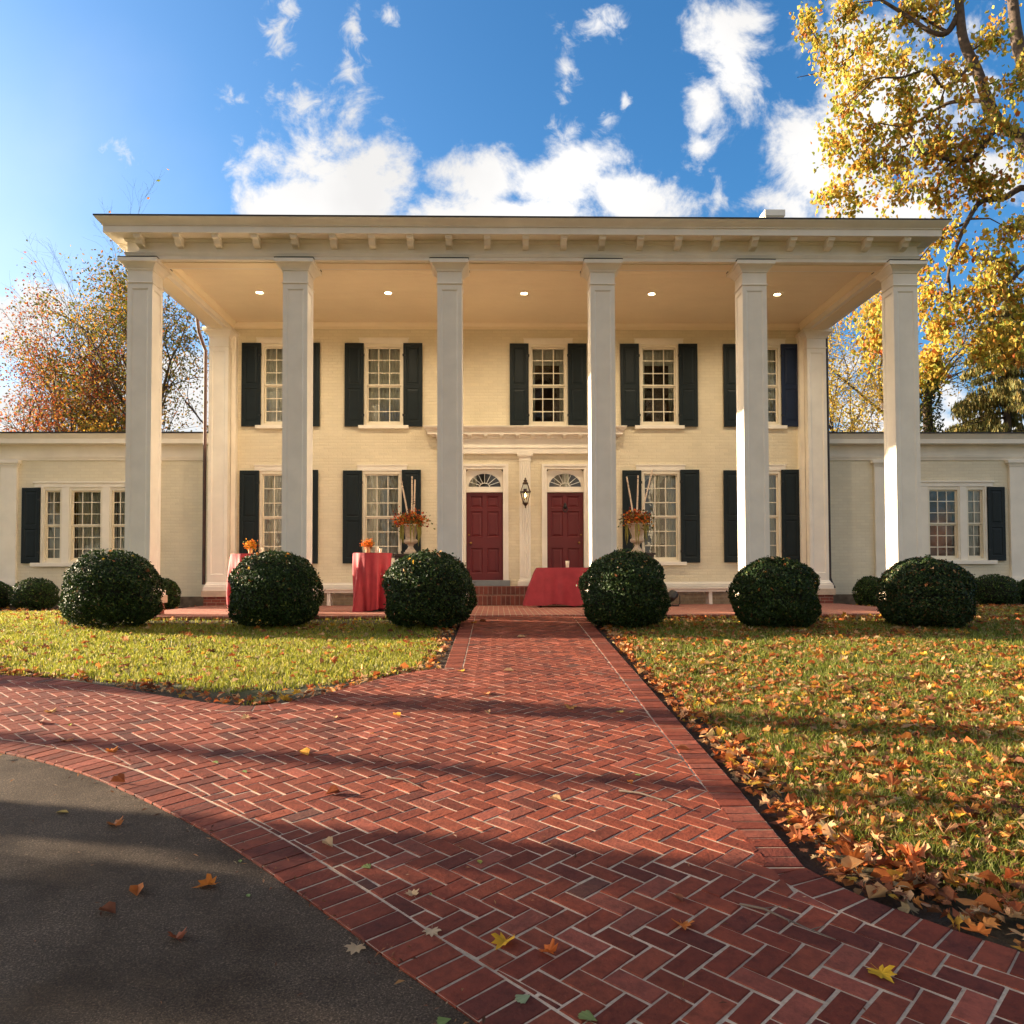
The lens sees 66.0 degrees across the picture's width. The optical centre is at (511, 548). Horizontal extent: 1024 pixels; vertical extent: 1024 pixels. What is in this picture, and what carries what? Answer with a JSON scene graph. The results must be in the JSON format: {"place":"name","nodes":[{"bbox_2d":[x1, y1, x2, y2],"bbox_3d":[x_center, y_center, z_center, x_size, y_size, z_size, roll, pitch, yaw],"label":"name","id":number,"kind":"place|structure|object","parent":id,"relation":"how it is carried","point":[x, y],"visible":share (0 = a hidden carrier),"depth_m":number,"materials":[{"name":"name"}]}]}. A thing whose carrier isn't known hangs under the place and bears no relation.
{"place":"outdoors","nodes":[
{"label":"outdoors","id":0,"kind":"place"},
{"bbox_2d":[0,753,476,1023],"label":"driveway","id":1,"kind":"structure","parent":0,"point":[80,960],"depth_m":3.34,"materials":[{"name":"grey asphalt"}]},
{"bbox_2d":[98,901,115,913],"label":"fallen leaf","id":2,"kind":"object","parent":1,"relation":"on","point":[109,906],"visible":1,"depth_m":3.52,"materials":[{"name":"brown plant"}]},
{"bbox_2d":[107,816,123,826],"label":"fallen leaf","id":3,"kind":"object","parent":1,"relation":"on","point":[119,822],"visible":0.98,"depth_m":4.52,"materials":[{"name":"brown plant"}]},
{"bbox_2d":[129,882,143,895],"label":"fallen leaf","id":4,"kind":"object","parent":1,"relation":"on","point":[135,889],"visible":1,"depth_m":3.71,"materials":[{"name":"orange plant"}]},
{"bbox_2d":[168,927,186,942],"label":"fallen leaf","id":5,"kind":"object","parent":1,"relation":"on","point":[179,935],"visible":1,"depth_m":3.29,"materials":[{"name":"brown plant"}]},
{"bbox_2d":[192,874,219,887],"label":"fallen leaf","id":6,"kind":"object","parent":1,"relation":"on","point":[208,880],"visible":1,"depth_m":3.78,"materials":[{"name":"orange plant"}]},
{"bbox_2d":[344,942,365,954],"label":"fallen leaf","id":7,"kind":"object","parent":1,"relation":"on","point":[353,948],"visible":1,"depth_m":3.21,"materials":[{"name":"beige plant"}]},
{"bbox_2d":[436,1017,450,1023],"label":"fallen leaf","id":8,"kind":"object","parent":1,"relation":"on","point":[441,1020],"visible":1,"depth_m":2.75,"materials":[{"name":"green plant"}]},
{"bbox_2d":[0,619,961,1023],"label":"leaf crumbs","id":9,"kind":"object","parent":1,"relation":"on","point":[428,867],"visible":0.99,"depth_m":3.92,"materials":[{"name":"brown plant"}]},
{"bbox_2d":[0,616,1023,1023],"bbox_3d":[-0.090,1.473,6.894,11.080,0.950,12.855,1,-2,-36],"label":"brick path","id":10,"kind":"structure","parent":0,"point":[556,648],"depth_m":4.37,"materials":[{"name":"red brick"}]},
{"bbox_2d":[105,746,118,752],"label":"fallen leaf","id":11,"kind":"object","parent":10,"relation":"on","point":[115,749],"visible":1,"depth_m":5.91,"materials":[{"name":"orange plant"}]},
{"bbox_2d":[110,773,124,781],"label":"fallen leaf","id":12,"kind":"object","parent":10,"relation":"on","point":[120,777],"visible":1,"depth_m":5.22,"materials":[{"name":"brown plant"}]},
{"bbox_2d":[298,747,309,754],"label":"fallen leaf","id":13,"kind":"object","parent":10,"relation":"on","point":[306,750],"visible":1,"depth_m":5.86,"materials":[{"name":"plant"}]},
{"bbox_2d":[322,836,332,846],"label":"fallen leaf","id":14,"kind":"object","parent":10,"relation":"on","point":[328,840],"visible":1,"depth_m":4.20,"materials":[{"name":"beige plant"}]},
{"bbox_2d":[326,785,339,793],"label":"fallen leaf","id":15,"kind":"object","parent":10,"relation":"on","point":[333,789],"visible":1,"depth_m":4.99,"materials":[{"name":"orange plant"}]},
{"bbox_2d":[362,863,370,867],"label":"fallen leaf","id":16,"kind":"object","parent":10,"relation":"on","point":[367,865],"visible":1,"depth_m":3.94,"materials":[{"name":"green plant"}]},
{"bbox_2d":[386,777,421,786],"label":"twig","id":17,"kind":"object","parent":10,"relation":"on","point":[403,779],"visible":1,"depth_m":5.22,"materials":[{"name":"brown wood"}]},
{"bbox_2d":[405,889,418,895],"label":"fallen leaf","id":18,"kind":"object","parent":10,"relation":"on","point":[412,893],"visible":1,"depth_m":3.65,"materials":[{"name":"beige plant"}]},
{"bbox_2d":[422,927,440,936],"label":"fallen leaf","id":19,"kind":"object","parent":10,"relation":"on","point":[432,932],"visible":1,"depth_m":3.31,"materials":[{"name":"beige plant"}]},
{"bbox_2d":[491,932,514,948],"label":"fallen leaf","id":20,"kind":"object","parent":10,"relation":"on","point":[500,940],"visible":1,"depth_m":3.23,"materials":[{"name":"yellow plant"}]},
{"bbox_2d":[515,995,529,1002],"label":"fallen leaf","id":21,"kind":"object","parent":10,"relation":"on","point":[521,998],"visible":1,"depth_m":2.85,"materials":[{"name":"green plant"}]},
{"bbox_2d":[538,938,557,953],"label":"fallen leaf","id":22,"kind":"object","parent":10,"relation":"on","point":[551,947],"visible":1,"depth_m":3.16,"materials":[{"name":"orange plant"}]},
{"bbox_2d":[550,794,561,800],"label":"fallen leaf","id":23,"kind":"object","parent":10,"relation":"on","point":[556,797],"visible":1,"depth_m":4.88,"materials":[{"name":"yellow plant"}]},
{"bbox_2d":[578,1010,596,1020],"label":"fallen leaf","id":24,"kind":"object","parent":10,"relation":"on","point":[586,1015],"visible":1,"depth_m":2.75,"materials":[{"name":"green plant"}]},
{"bbox_2d":[619,789,680,806],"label":"twig","id":25,"kind":"object","parent":10,"relation":"on","point":[636,792],"visible":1,"depth_m":4.92,"materials":[{"name":"brown wood"}]},
{"bbox_2d":[674,893,682,901],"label":"fallen leaf","id":26,"kind":"object","parent":10,"relation":"on","point":[679,896],"visible":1,"depth_m":3.60,"materials":[{"name":"brown plant"}]},
{"bbox_2d":[675,744,688,748],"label":"fallen leaf","id":27,"kind":"object","parent":10,"relation":"on","point":[682,746],"visible":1,"depth_m":5.95,"materials":[{"name":"brown plant"}]},
{"bbox_2d":[672,919,693,929],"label":"fallen leaf","id":28,"kind":"object","parent":10,"relation":"on","point":[685,924],"visible":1,"depth_m":3.36,"materials":[{"name":"orange plant"}]},
{"bbox_2d":[740,903,835,939],"bbox_3d":[1.178,1.587,3.388,0.114,0.042,0.425,1,-2,-37],"label":"twig","id":29,"kind":"object","parent":10,"relation":"on","point":[767,910],"visible":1,"depth_m":3.41,"materials":[{"name":"brown wood"}]},
{"bbox_2d":[867,964,896,982],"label":"fallen leaf","id":30,"kind":"object","parent":10,"relation":"on","point":[887,973],"visible":1,"depth_m":3.00,"materials":[{"name":"yellow plant"}]},
{"bbox_2d":[959,922,991,936],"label":"fallen leaf","id":31,"kind":"object","parent":10,"relation":"on","point":[981,928],"visible":1,"depth_m":3.32,"materials":[{"name":"orange plant"}]},
{"bbox_2d":[0,604,1023,951],"bbox_3d":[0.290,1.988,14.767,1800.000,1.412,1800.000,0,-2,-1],"label":"ground","id":32,"kind":"structure","parent":0,"point":[1004,934],"depth_m":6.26,"materials":[{"name":"green plant"}]},
{"bbox_2d":[0,581,11,607],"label":"foundation shrub","id":33,"kind":"object","parent":32,"relation":"on","point":[4,597],"visible":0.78,"depth_m":18.63,"materials":[{"name":"green plant"}]},
{"bbox_2d":[8,577,59,609],"bbox_3d":[-11.229,1.057,18.585,1.078,0.804,1.067,0,-2,-1],"label":"foundation shrub","id":34,"kind":"object","parent":32,"relation":"on","point":[34,593],"visible":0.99,"depth_m":18.28,"materials":[{"name":"green plant"}]},
{"bbox_2d":[0,318,126,431],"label":"maple tree","id":35,"kind":"object","parent":32,"relation":"on","point":[60,424],"visible":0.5,"depth_m":31.28,"materials":[{"name":"orange plant"}]},
{"bbox_2d":[0,251,162,431],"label":"maple tree","id":36,"kind":"object","parent":32,"relation":"on","point":[39,337],"visible":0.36,"depth_m":32.93,"materials":[{"name":"red plant"}]},
{"bbox_2d":[8,168,172,431],"bbox_3d":[-20.231,-8.863,39.718,8.684,22.003,9.238,1,-2,-25],"label":"bare tree","id":37,"kind":"object","parent":32,"relation":"on","point":[158,180],"visible":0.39,"depth_m":39.52,"materials":[{"name":"orange plant"}]},
{"bbox_2d":[0,246,208,431],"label":"dark limbed tree","id":38,"kind":"object","parent":32,"relation":"on","point":[123,323],"visible":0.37,"depth_m":32.11,"materials":[{"name":"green plant"}]},
{"bbox_2d":[2,248,208,431],"bbox_3d":[-18.658,-6.920,37.300,11.149,18.012,8.989,-1,-2,37],"label":"golden tree","id":39,"kind":"object","parent":32,"relation":"on","point":[110,347],"visible":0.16,"depth_m":36.74,"materials":[{"name":"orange plant"}]},
{"bbox_2d":[58,546,165,628],"bbox_3d":[-6.700,0.648,13.234,1.677,1.385,1.641,0,-2,-1],"label":"boxwood bush","id":40,"kind":"object","parent":32,"relation":"on","point":[124,587],"visible":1,"depth_m":12.76,"materials":[{"name":"green plant"}]},
{"bbox_2d":[41,376,197,431],"bbox_3d":[-15.963,-2.698,32.555,7.031,9.183,9.937,0,-2,-1],"label":"tree","id":41,"kind":"object","parent":32,"relation":"on","point":[105,426],"visible":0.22,"depth_m":31.33,"materials":[{"name":"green plant"}]},
{"bbox_2d":[163,578,181,609],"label":"foundation shrub","id":42,"kind":"object","parent":32,"relation":"on","point":[173,591],"visible":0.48,"depth_m":18.22,"materials":[{"name":"green plant"}]},
{"bbox_2d":[226,549,324,626],"bbox_3d":[-3.970,0.666,13.223,1.598,1.343,1.583,0,-2,-1],"label":"boxwood bush","id":43,"kind":"object","parent":32,"relation":"on","point":[277,590],"visible":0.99,"depth_m":12.72,"materials":[{"name":"green plant"}]},
{"bbox_2d":[381,548,477,628],"bbox_3d":[-1.379,0.658,13.156,1.621,1.356,1.608,0,-2,-1],"label":"boxwood bush","id":44,"kind":"object","parent":32,"relation":"on","point":[441,591],"visible":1,"depth_m":12.65,"materials":[{"name":"green plant"}]},
{"bbox_2d":[0,603,1023,951],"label":"leaf litter","id":45,"kind":"object","parent":32,"relation":"on","point":[806,819],"visible":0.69,"depth_m":6.21,"materials":[{"name":"orange plant"}]},
{"bbox_2d":[0,209,1023,613],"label":"mansion","id":46,"kind":"structure","parent":32,"relation":"on","point":[462,381],"depth_m":19.34,"materials":[{"name":"beige paint"}]},
{"bbox_2d":[42,488,77,562],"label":"window","id":47,"kind":"structure","parent":46,"relation":"in","point":[52,497],"depth_m":19.89,"materials":[{"name":"paint"}]},
{"bbox_2d":[69,488,118,562],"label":"window","id":48,"kind":"structure","parent":46,"relation":"in","point":[89,525],"depth_m":20.01,"materials":[{"name":"paint"}]},
{"bbox_2d":[109,488,124,551],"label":"window","id":49,"kind":"structure","parent":46,"relation":"in","point":[113,537],"depth_m":19.93,"materials":[{"name":"paint"}]},
{"bbox_2d":[254,465,281,552],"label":"window","id":50,"kind":"structure","parent":46,"relation":"in","point":[270,475],"depth_m":19.48,"materials":[{"name":"paint"}]},
{"bbox_2d":[255,337,282,428],"bbox_3d":[-5.686,-4.080,19.506,1.240,2.265,0.309,0,-2,-1],"label":"window","id":51,"kind":"structure","parent":46,"relation":"in","point":[272,347],"depth_m":19.51,"materials":[{"name":"paint"}]},
{"bbox_2d":[357,465,407,565],"bbox_3d":[-3.192,-0.823,19.457,1.240,2.495,0.311,0,-2,-1],"label":"window","id":52,"kind":"structure","parent":46,"relation":"in","point":[382,488],"depth_m":19.55,"materials":[{"name":"paint"}]},
{"bbox_2d":[358,337,408,428],"bbox_3d":[-3.166,-4.086,19.557,1.240,2.265,0.315,0,-2,-1],"label":"window","id":53,"kind":"structure","parent":46,"relation":"in","point":[383,379],"depth_m":19.63,"materials":[{"name":"paint"}]},
{"bbox_2d":[466,493,502,579],"bbox_3d":[-0.675,-0.315,19.505,0.900,2.168,0.130,0,-2,-1],"label":"door","id":54,"kind":"structure","parent":46,"relation":"in","point":[484,511],"depth_m":19.52,"materials":[{"name":"red paint"}]},
{"bbox_2d":[520,478,530,507],"bbox_3d":[0.326,-1.365,19.239,0.264,0.755,0.341,0,-2,-1],"label":"wall lantern","id":55,"kind":"object","parent":46,"relation":"attached to","point":[524,498],"depth_m":19.18,"materials":[{"name":"brown metal"}]},
{"bbox_2d":[523,338,572,424],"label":"window","id":56,"kind":"structure","parent":46,"relation":"in","point":[548,399],"depth_m":19.77,"materials":[{"name":"paint"}]},
{"bbox_2d":[547,492,583,567],"bbox_3d":[1.320,-0.320,19.543,0.900,2.168,0.130,0,-2,-1],"label":"door","id":57,"kind":"structure","parent":46,"relation":"in","point":[564,509],"depth_m":19.57,"materials":[{"name":"red paint"}]},
{"bbox_2d":[634,338,684,428],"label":"window","id":58,"kind":"structure","parent":46,"relation":"in","point":[658,356],"depth_m":19.81,"materials":[{"name":"glass"}]},
{"bbox_2d":[636,464,686,564],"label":"window","id":59,"kind":"structure","parent":46,"relation":"in","point":[663,495],"depth_m":19.69,"materials":[{"name":"paint"}]},
{"bbox_2d":[736,464,786,557],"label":"window","id":60,"kind":"structure","parent":46,"relation":"in","point":[774,469],"depth_m":19.64,"materials":[{"name":"paint"}]},
{"bbox_2d":[767,338,787,428],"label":"window","id":61,"kind":"structure","parent":46,"relation":"in","point":[773,344],"depth_m":19.73,"materials":[{"name":"paint"}]},
{"bbox_2d":[927,487,959,559],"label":"window","id":62,"kind":"structure","parent":46,"relation":"in","point":[955,524],"depth_m":20.31,"materials":[{"name":"paint"}]},
{"bbox_2d":[929,487,985,559],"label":"window","id":63,"kind":"structure","parent":46,"relation":"in","point":[974,495],"depth_m":20.48,"materials":[{"name":"paint"}]},
{"bbox_2d":[576,547,672,627],"bbox_3d":[1.881,0.650,13.108,1.595,1.363,1.522,0,-2,-1],"label":"boxwood bush","id":64,"kind":"object","parent":32,"relation":"on","point":[626,595],"visible":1,"depth_m":12.62,"materials":[{"name":"green plant"}]},
{"bbox_2d":[726,555,821,627],"bbox_3d":[4.348,0.715,13.005,1.522,1.230,1.508,0,-2,-1],"label":"boxwood bush","id":65,"kind":"object","parent":32,"relation":"on","point":[791,598],"visible":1,"depth_m":12.56,"materials":[{"name":"green plant"}]},
{"bbox_2d":[81,550,961,590],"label":"caught leaves","id":66,"kind":"object","parent":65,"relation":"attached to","point":[772,557],"visible":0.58,"depth_m":12.79,"materials":[{"name":"orange plant"}]},
{"bbox_2d":[828,295,883,431],"bbox_3d":[12.787,-5.612,35.105,10.266,14.990,8.517,-2,-2,41],"label":"yellow tree","id":67,"kind":"object","parent":32,"relation":"on","point":[864,398],"visible":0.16,"depth_m":34.14,"materials":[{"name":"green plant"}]},
{"bbox_2d":[852,575,879,605],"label":"foundation shrub","id":68,"kind":"object","parent":32,"relation":"on","point":[865,588],"visible":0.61,"depth_m":18.67,"materials":[{"name":"green plant"}]},
{"bbox_2d":[789,0,1023,394],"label":"tulip tree","id":69,"kind":"object","parent":32,"relation":"on","point":[995,120],"visible":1,"depth_m":25.01,"materials":[{"name":"yellow plant"}]},
{"bbox_2d":[828,258,996,431],"bbox_3d":[17.276,-5.662,37.451,13.475,15.207,12.078,0,-2,-1],"label":"yellow tree","id":70,"kind":"object","parent":32,"relation":"on","point":[849,386],"visible":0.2,"depth_m":35.78,"materials":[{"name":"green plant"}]},
{"bbox_2d":[874,554,978,628],"bbox_3d":[6.838,0.705,13.008,1.589,1.244,1.551,0,-2,-1],"label":"boxwood bush","id":71,"kind":"object","parent":32,"relation":"on","point":[939,598],"visible":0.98,"depth_m":12.53,"materials":[{"name":"green plant"}]},
{"bbox_2d":[919,361,945,431],"bbox_3d":[19.093,-3.444,35.171,2.310,10.608,1.354,-1,-2,19],"label":"ivy tree","id":72,"kind":"object","parent":32,"relation":"on","point":[927,420],"visible":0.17,"depth_m":35.15,"materials":[{"name":"green plant"}]},
{"bbox_2d":[943,302,1023,431],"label":"spruce tree","id":73,"kind":"object","parent":32,"relation":"on","point":[1006,393],"visible":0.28,"depth_m":32.27,"materials":[{"name":"green plant"}]},
{"bbox_2d":[967,574,1023,604],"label":"foundation shrub","id":74,"kind":"object","parent":32,"relation":"on","point":[997,589],"visible":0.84,"depth_m":18.56,"materials":[{"name":"green plant"}]},
{"bbox_2d":[1016,579,1023,603],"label":"foundation shrub","id":75,"kind":"object","parent":32,"relation":"on","point":[1022,593],"visible":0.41,"depth_m":19.09,"materials":[{"name":"green plant"}]},
{"bbox_2d":[0,0,1023,431],"label":"sky","id":76,"kind":"structure","parent":0,"point":[621,108],"materials":[{"name":"blue"}]},
{"bbox_2d":[157,603,878,615],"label":"terrace","id":77,"kind":"structure","parent":0,"point":[479,610],"depth_m":16.14,"materials":[{"name":"brick"}]},
{"bbox_2d":[318,588,392,605],"bbox_3d":[-3.815,1.143,18.817,2.550,0.400,0.400,0,-2,-1],"label":"bench","id":78,"kind":"object","parent":77,"relation":"on","point":[329,591],"visible":0.29,"depth_m":18.65,"materials":[{"name":"white paint"}]},
{"bbox_2d":[393,554,427,568],"bbox_3d":[-2.362,0.721,18.376,0.760,1.210,0.600,0,-2,-1],"label":"pedestal table","id":79,"kind":"object","parent":77,"relation":"on","point":[397,556],"visible":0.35,"depth_m":18.09,"materials":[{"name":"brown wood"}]},
{"bbox_2d":[401,524,418,553],"bbox_3d":[-2.365,-0.229,18.404,0.450,0.690,0.450,0,-2,-1],"label":"stone urn","id":80,"kind":"object","parent":79,"relation":"on","point":[410,548],"visible":0.93,"depth_m":18.28,"materials":[{"name":"beige stone"}]},
{"bbox_2d":[389,476,434,545],"bbox_3d":[-2.363,-0.849,18.422,1.133,1.709,0.980,0,-2,-1],"label":"flower arrangement","id":81,"kind":"object","parent":80,"relation":"in","point":[410,517],"visible":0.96,"depth_m":18.33,"materials":[{"name":"orange plant"}]},
{"bbox_2d":[138,617,728,619],"bbox_3d":[0.344,1.381,14.495,15.340,0.245,0.140,0,-2,-1],"label":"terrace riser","id":82,"kind":"object","parent":77,"relation":"attached to","point":[383,618],"depth_m":14.32,"materials":[{"name":"brick"}]},
{"bbox_2d":[154,613,879,618],"bbox_3d":[0.344,1.230,14.460,15.380,0.055,0.220,0,-2,-1],"label":"terrace edge","id":83,"kind":"object","parent":82,"relation":"on","point":[366,616],"visible":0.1,"depth_m":14.35,"materials":[{"name":"brick"}]},
{"bbox_2d":[627,553,655,558],"bbox_3d":[2.937,0.703,18.477,0.760,1.220,0.600,0,-2,-1],"label":"pedestal table","id":84,"kind":"object","parent":77,"relation":"on","point":[651,554],"visible":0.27,"depth_m":18.20,"materials":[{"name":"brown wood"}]},
{"bbox_2d":[627,523,646,552],"bbox_3d":[2.934,-0.251,18.505,0.504,0.690,0.504,0,-2,-1],"label":"stone urn","id":85,"kind":"object","parent":84,"relation":"on","point":[633,538],"visible":0.84,"depth_m":18.39,"materials":[{"name":"beige stone"}]},
{"bbox_2d":[617,470,654,546],"bbox_3d":[2.917,-0.954,18.535,0.950,1.833,0.915,0,-2,-1],"label":"flower arrangement","id":86,"kind":"object","parent":85,"relation":"in","point":[634,515],"visible":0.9,"depth_m":18.44,"materials":[{"name":"orange plant"}]},
{"bbox_2d":[668,590,679,605],"bbox_3d":[3.630,1.111,17.863,0.364,0.364,0.268,0,-2,-1],"label":"floodlight","id":87,"kind":"object","parent":77,"relation":"on","point":[673,595],"visible":0.75,"depth_m":17.80,"materials":[{"name":"black metal"}]},
{"bbox_2d":[667,587,728,603],"bbox_3d":[4.259,1.124,18.970,2.500,0.400,0.400,0,-2,-1],"label":"bench","id":88,"kind":"object","parent":77,"relation":"on","point":[708,590],"visible":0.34,"depth_m":18.81,"materials":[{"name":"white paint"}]},
{"bbox_3d":[-5.467,0.697,16.497,0.750,1.166,0.750,0,-2,-1],"label":"cocktail table","id":89,"kind":"object","parent":77,"relation":"on","visible":0},
{"bbox_2d":[226,554,253,607],"bbox_3d":[-5.479,0.691,16.486,0.793,1.176,0.823,-2,-2,44],"label":"tablecloth","id":90,"kind":"object","parent":89,"relation":"on","point":[235,560],"visible":0.16,"depth_m":16.30,"materials":[{"name":"red fabric"}]},
{"bbox_2d":[243,538,258,553],"bbox_3d":[-5.412,-0.064,16.303,0.321,0.324,0.331,-1,-2,38],"label":"flower vase","id":91,"kind":"object","parent":90,"relation":"on","point":[251,546],"visible":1,"depth_m":16.28,"materials":[{"name":"orange plant"}]},
{"bbox_3d":[-2.839,0.676,16.067,0.750,1.166,0.750,0,-2,-1],"label":"cocktail table","id":92,"kind":"object","parent":77,"relation":"on","visible":0},
{"bbox_2d":[352,553,391,611],"bbox_3d":[-2.846,0.671,16.078,0.806,1.176,0.861,0,-2,-1],"label":"tablecloth","id":93,"kind":"object","parent":92,"relation":"on","point":[368,569],"visible":0.85,"depth_m":15.72,"materials":[{"name":"red fabric"}]},
{"bbox_2d":[361,538,374,552],"bbox_3d":[-2.904,-0.071,15.903,0.304,0.299,0.356,1,-2,-22],"label":"flower vase","id":94,"kind":"object","parent":93,"relation":"on","point":[368,545],"visible":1,"depth_m":15.87,"materials":[{"name":"orange plant"}]},
{"bbox_3d":[1.179,0.863,17.819,1.200,0.872,0.700,0,-2,-1],"label":"serving table","id":95,"kind":"object","parent":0,"visible":0},
{"bbox_2d":[523,568,587,605],"bbox_3d":[1.079,0.850,17.811,1.710,0.858,0.916,0,-2,-1],"label":"tablecloth","id":96,"kind":"object","parent":95,"relation":"on","point":[547,586],"visible":0.79,"depth_m":17.43,"materials":[{"name":"red fabric"}]}
]}

